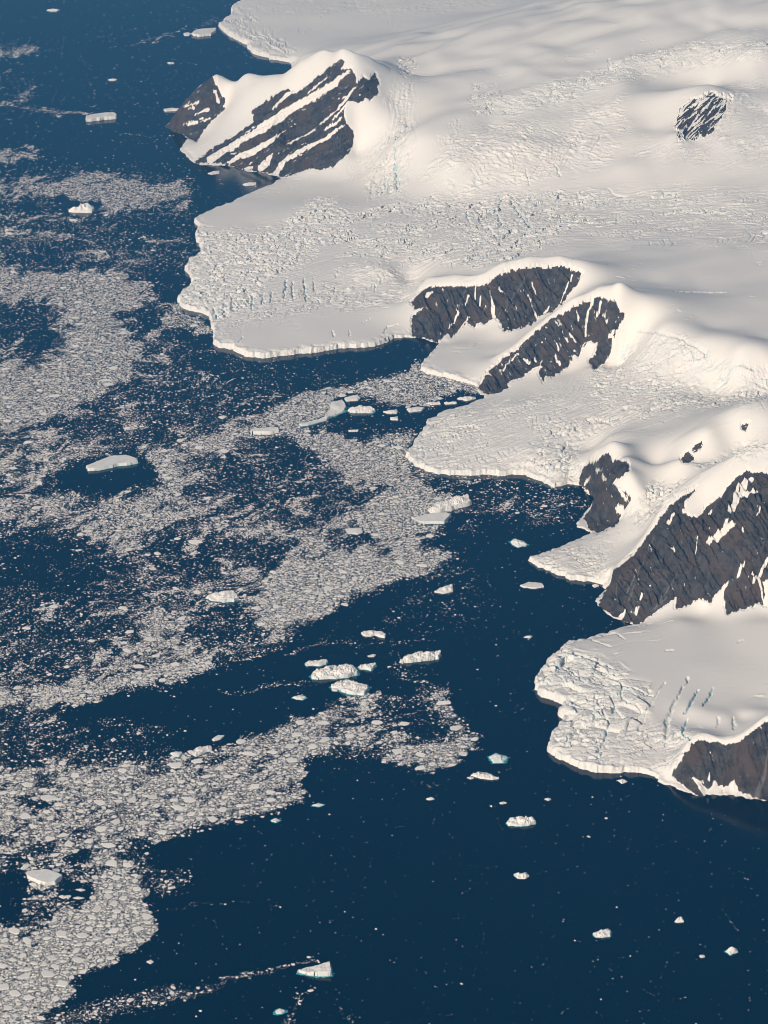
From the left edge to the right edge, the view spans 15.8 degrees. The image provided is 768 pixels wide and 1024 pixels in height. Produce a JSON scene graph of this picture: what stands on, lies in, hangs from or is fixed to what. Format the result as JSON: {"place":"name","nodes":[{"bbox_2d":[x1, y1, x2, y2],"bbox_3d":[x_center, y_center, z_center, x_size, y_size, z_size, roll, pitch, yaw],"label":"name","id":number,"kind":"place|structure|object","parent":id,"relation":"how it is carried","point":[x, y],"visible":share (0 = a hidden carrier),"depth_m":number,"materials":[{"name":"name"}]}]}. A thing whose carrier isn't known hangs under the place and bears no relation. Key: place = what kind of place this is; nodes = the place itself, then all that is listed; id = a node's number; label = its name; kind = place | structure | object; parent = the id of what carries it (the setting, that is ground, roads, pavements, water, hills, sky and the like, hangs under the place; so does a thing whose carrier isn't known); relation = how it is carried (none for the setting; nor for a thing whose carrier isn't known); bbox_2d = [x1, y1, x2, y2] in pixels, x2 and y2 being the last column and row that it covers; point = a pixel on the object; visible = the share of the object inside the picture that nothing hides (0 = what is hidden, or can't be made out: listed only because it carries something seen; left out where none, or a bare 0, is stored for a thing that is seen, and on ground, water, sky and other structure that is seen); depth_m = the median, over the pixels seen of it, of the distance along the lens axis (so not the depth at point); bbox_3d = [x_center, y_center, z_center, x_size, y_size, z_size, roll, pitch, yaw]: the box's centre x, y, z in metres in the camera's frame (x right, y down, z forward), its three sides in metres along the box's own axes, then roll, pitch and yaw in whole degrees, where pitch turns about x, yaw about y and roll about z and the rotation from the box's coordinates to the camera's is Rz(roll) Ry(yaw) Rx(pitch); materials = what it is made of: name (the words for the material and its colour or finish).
{"place":"outdoors","nodes":[
{"label":"outdoors","id":0,"kind":"place"},
{"bbox_2d":[0,0,767,1023],"bbox_3d":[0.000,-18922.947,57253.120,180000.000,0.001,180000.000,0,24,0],"label":"sea","id":1,"kind":"structure","parent":0,"point":[434,894],"depth_m":12827.38,"materials":[{"name":"liquid"}]},
{"bbox_2d":[0,983,8,989],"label":"ice floe","id":2,"kind":"object","parent":1,"relation":"on","point":[5,986],"visible":1,"depth_m":10638.33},
{"bbox_2d":[8,927,19,933],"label":"ice floe","id":3,"kind":"object","parent":1,"relation":"on","point":[13,930],"visible":1,"depth_m":10999.77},
{"bbox_2d":[9,990,20,996],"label":"ice floe","id":4,"kind":"object","parent":1,"relation":"on","point":[14,993],"visible":1,"depth_m":10595.98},
{"bbox_2d":[18,972,31,978],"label":"ice floe","id":5,"kind":"object","parent":1,"relation":"on","point":[25,975],"visible":1,"depth_m":10708.52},
{"bbox_2d":[20,813,30,818],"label":"ice floe","id":6,"kind":"object","parent":1,"relation":"on","point":[24,815],"visible":1,"depth_m":11818.18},
{"bbox_2d":[21,782,32,786],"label":"ice floe","id":7,"kind":"object","parent":1,"relation":"on","point":[27,784],"visible":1,"depth_m":12068.84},
{"bbox_2d":[23,937,31,943],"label":"ice floe","id":8,"kind":"object","parent":1,"relation":"on","point":[26,940],"visible":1,"depth_m":10934.33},
{"bbox_2d":[23,994,34,999],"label":"ice floe","id":9,"kind":"object","parent":1,"relation":"on","point":[28,997],"visible":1,"depth_m":10571.49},
{"bbox_2d":[26,869,61,885],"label":"iceberg","id":10,"kind":"object","parent":1,"relation":"on","point":[46,877],"visible":1,"depth_m":11347.40,"materials":[{"name":"ice"}]},
{"bbox_2d":[40,795,56,800],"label":"ice floe","id":11,"kind":"object","parent":1,"relation":"on","point":[46,797],"visible":1,"depth_m":11965.78,"materials":[{"name":"ice"}]},
{"bbox_2d":[41,970,55,976],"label":"ice floe","id":12,"kind":"object","parent":1,"relation":"on","point":[45,973],"visible":1,"depth_m":10719.84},
{"bbox_2d":[45,836,54,841],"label":"ice floe","id":13,"kind":"object","parent":1,"relation":"on","point":[48,838],"visible":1,"depth_m":11650.58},
{"bbox_2d":[47,955,56,960],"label":"ice floe","id":14,"kind":"object","parent":1,"relation":"on","point":[52,957],"visible":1,"depth_m":10823.24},
{"bbox_2d":[56,930,66,937],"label":"ice floe","id":15,"kind":"object","parent":1,"relation":"on","point":[61,933],"visible":1,"depth_m":10978.97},
{"bbox_2d":[56,980,67,986],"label":"ice floe","id":16,"kind":"object","parent":1,"relation":"on","point":[61,983],"visible":1,"depth_m":10657.33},
{"bbox_2d":[65,840,74,846],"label":"ice floe","id":17,"kind":"object","parent":1,"relation":"on","point":[69,843],"visible":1,"depth_m":11613.14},
{"bbox_2d":[72,957,84,962],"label":"ice floe","id":18,"kind":"object","parent":1,"relation":"on","point":[78,959],"visible":1,"depth_m":10810.51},
{"bbox_2d":[68,203,94,212],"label":"iceberg","id":19,"kind":"object","parent":1,"relation":"on","point":[85,208],"visible":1,"depth_m":19503.98,"materials":[{"name":"ice"}]},
{"bbox_2d":[76,933,87,937],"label":"ice floe","id":20,"kind":"object","parent":1,"relation":"on","point":[82,935],"visible":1,"depth_m":10967.44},
{"bbox_2d":[91,905,101,911],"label":"ice floe","id":21,"kind":"object","parent":1,"relation":"on","point":[97,908],"visible":1,"depth_m":11147.50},
{"bbox_2d":[94,800,104,805],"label":"ice floe","id":22,"kind":"object","parent":1,"relation":"on","point":[99,802],"visible":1,"depth_m":11927.03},
{"bbox_2d":[85,112,116,121],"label":"iceberg","id":23,"kind":"object","parent":1,"relation":"on","point":[105,115],"visible":1,"depth_m":21658.72,"materials":[{"name":"ice"}]},
{"bbox_2d":[94,826,107,831],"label":"ice floe","id":24,"kind":"object","parent":1,"relation":"on","point":[101,828],"visible":1,"depth_m":11725.89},
{"bbox_2d":[102,939,113,944],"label":"ice floe","id":25,"kind":"object","parent":1,"relation":"on","point":[107,941],"visible":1,"depth_m":10927.15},
{"bbox_2d":[101,843,115,847],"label":"ice floe","id":26,"kind":"object","parent":1,"relation":"on","point":[108,845],"visible":1,"depth_m":11598.21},
{"bbox_2d":[104,893,112,898],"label":"ice floe","id":27,"kind":"object","parent":1,"relation":"on","point":[108,896],"visible":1,"depth_m":11233.16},
{"bbox_2d":[85,455,137,470],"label":"iceberg","id":28,"kind":"object","parent":1,"relation":"on","point":[114,460],"visible":1,"depth_m":15328.61,"materials":[{"name":"white"}]},
{"bbox_2d":[106,859,116,865],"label":"ice floe","id":29,"kind":"object","parent":1,"relation":"on","point":[112,862],"visible":1,"depth_m":11466.90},
{"bbox_2d":[108,928,119,932],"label":"ice floe","id":30,"kind":"object","parent":1,"relation":"on","point":[113,930],"visible":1,"depth_m":11000.50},
{"bbox_2d":[110,819,119,824],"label":"ice floe","id":31,"kind":"object","parent":1,"relation":"on","point":[115,821],"visible":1,"depth_m":11779.18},
{"bbox_2d":[111,875,120,879],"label":"ice floe","id":32,"kind":"object","parent":1,"relation":"on","point":[114,877],"visible":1,"depth_m":11366.45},
{"bbox_2d":[127,796,135,802],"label":"ice floe","id":33,"kind":"object","parent":1,"relation":"on","point":[131,800],"visible":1,"depth_m":11946.72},
{"bbox_2d":[133,926,143,931],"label":"ice floe","id":34,"kind":"object","parent":1,"relation":"on","point":[137,928],"visible":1,"depth_m":11012.96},
{"bbox_2d":[133,664,144,667],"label":"ice floe","id":35,"kind":"object","parent":1,"relation":"on","point":[138,666],"visible":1,"depth_m":13098.72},
{"bbox_2d":[142,913,153,919],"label":"ice floe","id":36,"kind":"object","parent":1,"relation":"on","point":[145,916],"visible":1,"depth_m":11095.55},
{"bbox_2d":[143,637,155,640],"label":"ice floe","id":37,"kind":"object","parent":1,"relation":"on","point":[149,639],"visible":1,"depth_m":13358.09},
{"bbox_2d":[164,108,178,111],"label":"iceberg","id":38,"kind":"object","parent":1,"relation":"on","point":[170,109],"visible":0.98,"depth_m":21880.35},
{"bbox_2d":[167,762,181,767],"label":"ice floe","id":39,"kind":"object","parent":1,"relation":"on","point":[176,765],"visible":1,"depth_m":12231.59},
{"bbox_2d":[169,751,183,757],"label":"iceberg","id":40,"kind":"object","parent":1,"relation":"on","point":[175,754],"visible":1,"depth_m":12313.46,"materials":[{"name":"white"}]},
{"bbox_2d":[171,805,183,810],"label":"ice floe","id":41,"kind":"object","parent":1,"relation":"on","point":[177,807],"visible":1,"depth_m":11887.70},
{"bbox_2d":[181,797,195,802],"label":"ice floe","id":42,"kind":"object","parent":1,"relation":"on","point":[189,799],"visible":1,"depth_m":11950.04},
{"bbox_2d":[188,540,202,543],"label":"ice floe","id":43,"kind":"object","parent":1,"relation":"on","point":[194,541],"visible":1,"depth_m":14396.48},
{"bbox_2d":[191,758,202,762],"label":"ice floe","id":44,"kind":"object","parent":1,"relation":"on","point":[199,760],"visible":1,"depth_m":12261.10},
{"bbox_2d":[191,745,211,756],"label":"iceberg","id":45,"kind":"object","parent":1,"relation":"on","point":[197,751],"visible":1,"depth_m":12333.12,"materials":[{"name":"ice"}]},
{"bbox_2d":[191,28,215,36],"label":"iceberg","id":46,"kind":"object","parent":1,"relation":"on","point":[203,32],"visible":1,"depth_m":24098.81,"materials":[{"name":"ice"}]},
{"bbox_2d":[208,816,217,822],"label":"ice floe","id":47,"kind":"object","parent":1,"relation":"on","point":[212,819],"visible":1,"depth_m":11797.67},
{"bbox_2d":[212,735,223,740],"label":"ice floe","id":48,"kind":"object","parent":1,"relation":"on","point":[217,737],"visible":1,"depth_m":12450.85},
{"bbox_2d":[204,590,238,602],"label":"iceberg","id":49,"kind":"object","parent":1,"relation":"on","point":[228,596],"visible":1,"depth_m":13774.49,"materials":[{"name":"white"}]},
{"bbox_2d":[236,739,245,743],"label":"ice floe","id":50,"kind":"object","parent":1,"relation":"on","point":[239,741],"visible":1,"depth_m":12426.27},
{"bbox_2d":[241,752,254,755],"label":"ice floe","id":51,"kind":"object","parent":1,"relation":"on","point":[249,753],"visible":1,"depth_m":12324.23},
{"bbox_2d":[243,182,255,185],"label":"iceberg","id":52,"kind":"object","parent":1,"relation":"on","point":[249,183],"visible":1,"depth_m":20087.62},
{"bbox_2d":[249,784,259,789],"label":"ice floe","id":53,"kind":"object","parent":1,"relation":"on","point":[253,786],"visible":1,"depth_m":12053.20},
{"bbox_2d":[250,427,278,434],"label":"iceberg","id":54,"kind":"object","parent":1,"relation":"on","point":[264,431],"visible":1,"depth_m":15747.55,"materials":[{"name":"ice"}]},
{"bbox_2d":[273,1008,287,1014],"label":"ice floe","id":55,"kind":"object","parent":1,"relation":"on","point":[279,1011],"visible":1,"depth_m":10483.47,"materials":[{"name":"white"}]},
{"bbox_2d":[285,744,294,748],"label":"ice floe","id":56,"kind":"object","parent":1,"relation":"on","point":[290,746],"visible":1,"depth_m":12383.54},
{"bbox_2d":[286,757,297,762],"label":"ice floe","id":57,"kind":"object","parent":1,"relation":"on","point":[290,759],"visible":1,"depth_m":12273.77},
{"bbox_2d":[292,732,301,736],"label":"ice floe","id":58,"kind":"object","parent":1,"relation":"on","point":[294,734],"visible":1,"depth_m":12483.96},
{"bbox_2d":[292,695,306,700],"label":"ice floe","id":59,"kind":"object","parent":1,"relation":"on","point":[300,697],"visible":1,"depth_m":12807.22,"materials":[{"name":"white"}]},
{"bbox_2d":[295,720,304,724],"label":"ice floe","id":60,"kind":"object","parent":1,"relation":"on","point":[300,722],"visible":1,"depth_m":12589.01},
{"bbox_2d":[308,744,316,748],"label":"ice floe","id":61,"kind":"object","parent":1,"relation":"on","point":[312,746],"visible":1,"depth_m":12382.73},
{"bbox_2d":[296,961,334,977],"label":"iceberg","id":62,"kind":"object","parent":1,"relation":"on","point":[323,970],"visible":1,"depth_m":10720.25,"materials":[{"name":"white"}]},
{"bbox_2d":[304,659,328,666],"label":"iceberg","id":63,"kind":"object","parent":1,"relation":"on","point":[318,663],"visible":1,"depth_m":13122.06,"materials":[{"name":"white"}]},
{"bbox_2d":[311,803,324,807],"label":"ice floe","id":64,"kind":"object","parent":1,"relation":"on","point":[318,805],"visible":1,"depth_m":11905.61,"materials":[{"name":"white"}]},
{"bbox_2d":[299,399,346,426],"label":"iceberg","id":65,"kind":"object","parent":1,"relation":"on","point":[338,407],"visible":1,"depth_m":16039.48,"materials":[{"name":"white"}]},
{"bbox_2d":[316,721,329,724],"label":"ice floe","id":66,"kind":"object","parent":1,"relation":"on","point":[323,722],"visible":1,"depth_m":12589.56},
{"bbox_2d":[319,737,329,742],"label":"ice floe","id":67,"kind":"object","parent":1,"relation":"on","point":[324,739],"visible":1,"depth_m":12441.23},
{"bbox_2d":[324,586,333,590],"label":"ice floe","id":68,"kind":"object","parent":1,"relation":"on","point":[327,588],"visible":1,"depth_m":13878.82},
{"bbox_2d":[309,663,359,679],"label":"iceberg","id":69,"kind":"object","parent":1,"relation":"on","point":[345,670],"visible":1,"depth_m":13006.45,"materials":[{"name":"white"}]},
{"bbox_2d":[329,679,371,695],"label":"iceberg","id":70,"kind":"object","parent":1,"relation":"on","point":[350,687],"visible":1,"depth_m":12877.44,"materials":[{"name":"white"}]},
{"bbox_2d":[344,394,359,401],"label":"iceberg","id":71,"kind":"object","parent":1,"relation":"on","point":[353,398],"visible":1,"depth_m":16227.09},
{"bbox_2d":[345,528,362,534],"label":"ice floe","id":72,"kind":"object","parent":1,"relation":"on","point":[356,531],"visible":1,"depth_m":14512.13,"materials":[{"name":"ice"}]},
{"bbox_2d":[346,405,377,413],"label":"iceberg","id":73,"kind":"object","parent":1,"relation":"on","point":[363,409],"visible":1,"depth_m":16049.05,"materials":[{"name":"white"}]},
{"bbox_2d":[356,662,376,671],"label":"iceberg","id":74,"kind":"object","parent":1,"relation":"on","point":[370,667],"visible":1,"depth_m":13079.76,"materials":[{"name":"white"}]},
{"bbox_2d":[361,630,385,637],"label":"iceberg","id":75,"kind":"object","parent":1,"relation":"on","point":[380,634],"visible":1,"depth_m":13403.43,"materials":[{"name":"ice"}]},
{"bbox_2d":[371,720,382,724],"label":"ice floe","id":76,"kind":"object","parent":1,"relation":"on","point":[377,722],"visible":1,"depth_m":12588.80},
{"bbox_2d":[0,1,767,1023],"bbox_3d":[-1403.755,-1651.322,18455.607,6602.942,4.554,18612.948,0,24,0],"label":"pack ice","id":77,"kind":"structure","parent":1,"relation":"on","point":[354,578],"depth_m":13473.20,"materials":[{"name":"ice"}]},
{"bbox_2d":[383,409,397,413],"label":"iceberg","id":78,"kind":"object","parent":1,"relation":"on","point":[395,411],"visible":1,"depth_m":16040.16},
{"bbox_2d":[392,749,402,753],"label":"ice floe","id":79,"kind":"object","parent":1,"relation":"on","point":[397,751],"visible":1,"depth_m":12342.84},
{"bbox_2d":[407,407,424,411],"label":"iceberg","id":80,"kind":"object","parent":1,"relation":"on","point":[414,409],"visible":1,"depth_m":16072.15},
{"bbox_2d":[399,650,441,663],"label":"iceberg","id":81,"kind":"object","parent":1,"relation":"on","point":[420,656],"visible":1,"depth_m":13162.89,"materials":[{"name":"white"}]},
{"bbox_2d":[416,752,425,756],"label":"ice floe","id":82,"kind":"object","parent":1,"relation":"on","point":[419,754],"visible":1,"depth_m":12315.33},
{"bbox_2d":[412,512,451,523],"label":"iceberg","id":83,"kind":"object","parent":1,"relation":"on","point":[437,518],"visible":1,"depth_m":14638.32,"materials":[{"name":"white"}]},
{"bbox_2d":[434,584,452,593],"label":"iceberg","id":84,"kind":"object","parent":1,"relation":"on","point":[446,589],"visible":1,"depth_m":13853.40,"materials":[{"name":"ice"}]},
{"bbox_2d":[436,700,450,704],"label":"ice floe","id":85,"kind":"object","parent":1,"relation":"on","point":[443,702],"visible":1,"depth_m":12766.64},
{"bbox_2d":[428,494,471,512],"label":"iceberg","id":86,"kind":"object","parent":1,"relation":"on","point":[456,502],"visible":1,"depth_m":14793.13,"materials":[{"name":"ice"}]},
{"bbox_2d":[450,725,462,729],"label":"ice floe","id":87,"kind":"object","parent":1,"relation":"on","point":[457,727],"visible":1,"depth_m":12545.62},
{"bbox_2d":[457,396,475,400],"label":"iceberg","id":88,"kind":"object","parent":1,"relation":"on","point":[466,398],"visible":1,"depth_m":16232.97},
{"bbox_2d":[470,772,498,779],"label":"iceberg","id":89,"kind":"object","parent":1,"relation":"on","point":[485,775],"visible":1,"depth_m":12128.53,"materials":[{"name":"ice"}]},
{"bbox_2d":[488,753,508,763],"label":"iceberg","id":90,"kind":"object","parent":1,"relation":"on","point":[495,758],"visible":1,"depth_m":12271.98,"materials":[{"name":"white"}]},
{"bbox_2d":[508,538,528,547],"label":"iceberg","id":91,"kind":"object","parent":1,"relation":"on","point":[515,542],"visible":1,"depth_m":14364.31,"materials":[{"name":"white"}]},
{"bbox_2d":[505,816,535,826],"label":"iceberg","id":92,"kind":"object","parent":1,"relation":"on","point":[519,821],"visible":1,"depth_m":11760.67,"materials":[{"name":"white"}]},
{"bbox_2d":[514,872,528,878],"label":"iceberg","id":93,"kind":"object","parent":1,"relation":"on","point":[524,875],"visible":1,"depth_m":11371.73,"materials":[{"name":"ice"}]},
{"bbox_2d":[520,582,543,588],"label":"ice floe","id":94,"kind":"object","parent":1,"relation":"on","point":[533,585],"visible":1,"depth_m":13905.82,"materials":[{"name":"ice"}]},
{"bbox_2d":[592,928,611,937],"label":"iceberg","id":95,"kind":"object","parent":1,"relation":"on","point":[607,932],"visible":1,"depth_m":10969.23,"materials":[{"name":"white"}]},
{"bbox_2d":[675,917,683,922],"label":"iceberg","id":96,"kind":"object","parent":1,"relation":"on","point":[679,920],"visible":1,"depth_m":11062.44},
{"bbox_2d":[724,947,737,955],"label":"iceberg","id":97,"kind":"object","parent":1,"relation":"on","point":[730,951],"visible":1,"depth_m":10857.16,"materials":[{"name":"white"}]},
{"bbox_2d":[177,0,767,800],"bbox_3d":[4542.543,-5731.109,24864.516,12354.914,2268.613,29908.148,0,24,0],"label":"snowfield","id":98,"kind":"structure","parent":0,"point":[493,140],"depth_m":18163.32,"materials":[{"name":"snow"}]},
{"bbox_2d":[165,77,224,141],"bbox_3d":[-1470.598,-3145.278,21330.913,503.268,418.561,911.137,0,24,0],"label":"rock cliff","id":99,"kind":"structure","parent":98,"relation":"on","point":[199,109],"depth_m":21249.74,"materials":[{"name":"stone"}]},
{"bbox_2d":[194,59,378,176],"bbox_3d":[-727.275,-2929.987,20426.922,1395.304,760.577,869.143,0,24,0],"label":"rock cliff","id":100,"kind":"structure","parent":98,"relation":"on","point":[286,132],"depth_m":20487.09,"materials":[{"name":"stone"}]},
{"bbox_2d":[410,265,580,342],"bbox_3d":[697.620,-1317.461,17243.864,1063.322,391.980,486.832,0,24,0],"label":"rock cliff","id":101,"kind":"structure","parent":98,"relation":"on","point":[518,298],"depth_m":17250.62,"materials":[{"name":"stone"}]},
{"bbox_2d":[478,297,623,394],"bbox_3d":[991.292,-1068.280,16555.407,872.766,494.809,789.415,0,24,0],"label":"rock cliff","id":102,"kind":"structure","parent":98,"relation":"on","point":[556,343],"depth_m":16460.81,"materials":[{"name":"stone"}]},
{"bbox_2d":[579,452,630,532],"bbox_3d":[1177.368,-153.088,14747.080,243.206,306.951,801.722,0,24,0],"label":"rock cliff","id":103,"kind":"structure","parent":98,"relation":"on","point":[600,476],"depth_m":14614.20,"materials":[{"name":"stone"}]},
{"bbox_2d":[598,470,767,623],"bbox_3d":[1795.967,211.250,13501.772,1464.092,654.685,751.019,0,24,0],"label":"rock cliff","id":104,"kind":"structure","parent":98,"relation":"on","point":[712,549],"depth_m":13544.62,"materials":[{"name":"stone"}]},
{"bbox_2d":[681,451,693,462],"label":"rock outcrop","id":105,"kind":"object","parent":98,"relation":"on","point":[687,458],"visible":1,"depth_m":14737.46,"materials":[{"name":"stone"}]},
{"bbox_2d":[692,441,702,451],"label":"rock outcrop","id":106,"kind":"object","parent":98,"relation":"on","point":[697,447],"visible":1,"depth_m":14748.20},
{"bbox_2d":[674,92,730,140],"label":"rock outcrop","id":107,"kind":"object","parent":98,"relation":"on","point":[697,117],"visible":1,"depth_m":19653.27,"materials":[{"name":"stone"}]},
{"bbox_2d":[672,722,767,800],"bbox_3d":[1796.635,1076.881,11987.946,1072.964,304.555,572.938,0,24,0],"label":"rock cliff","id":108,"kind":"structure","parent":98,"relation":"on","point":[743,764],"depth_m":12015.19,"materials":[{"name":"stone"}]},
{"bbox_2d":[741,423,747,430],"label":"rock outcrop","id":109,"kind":"object","parent":98,"relation":"on","point":[744,427],"visible":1,"depth_m":14799.03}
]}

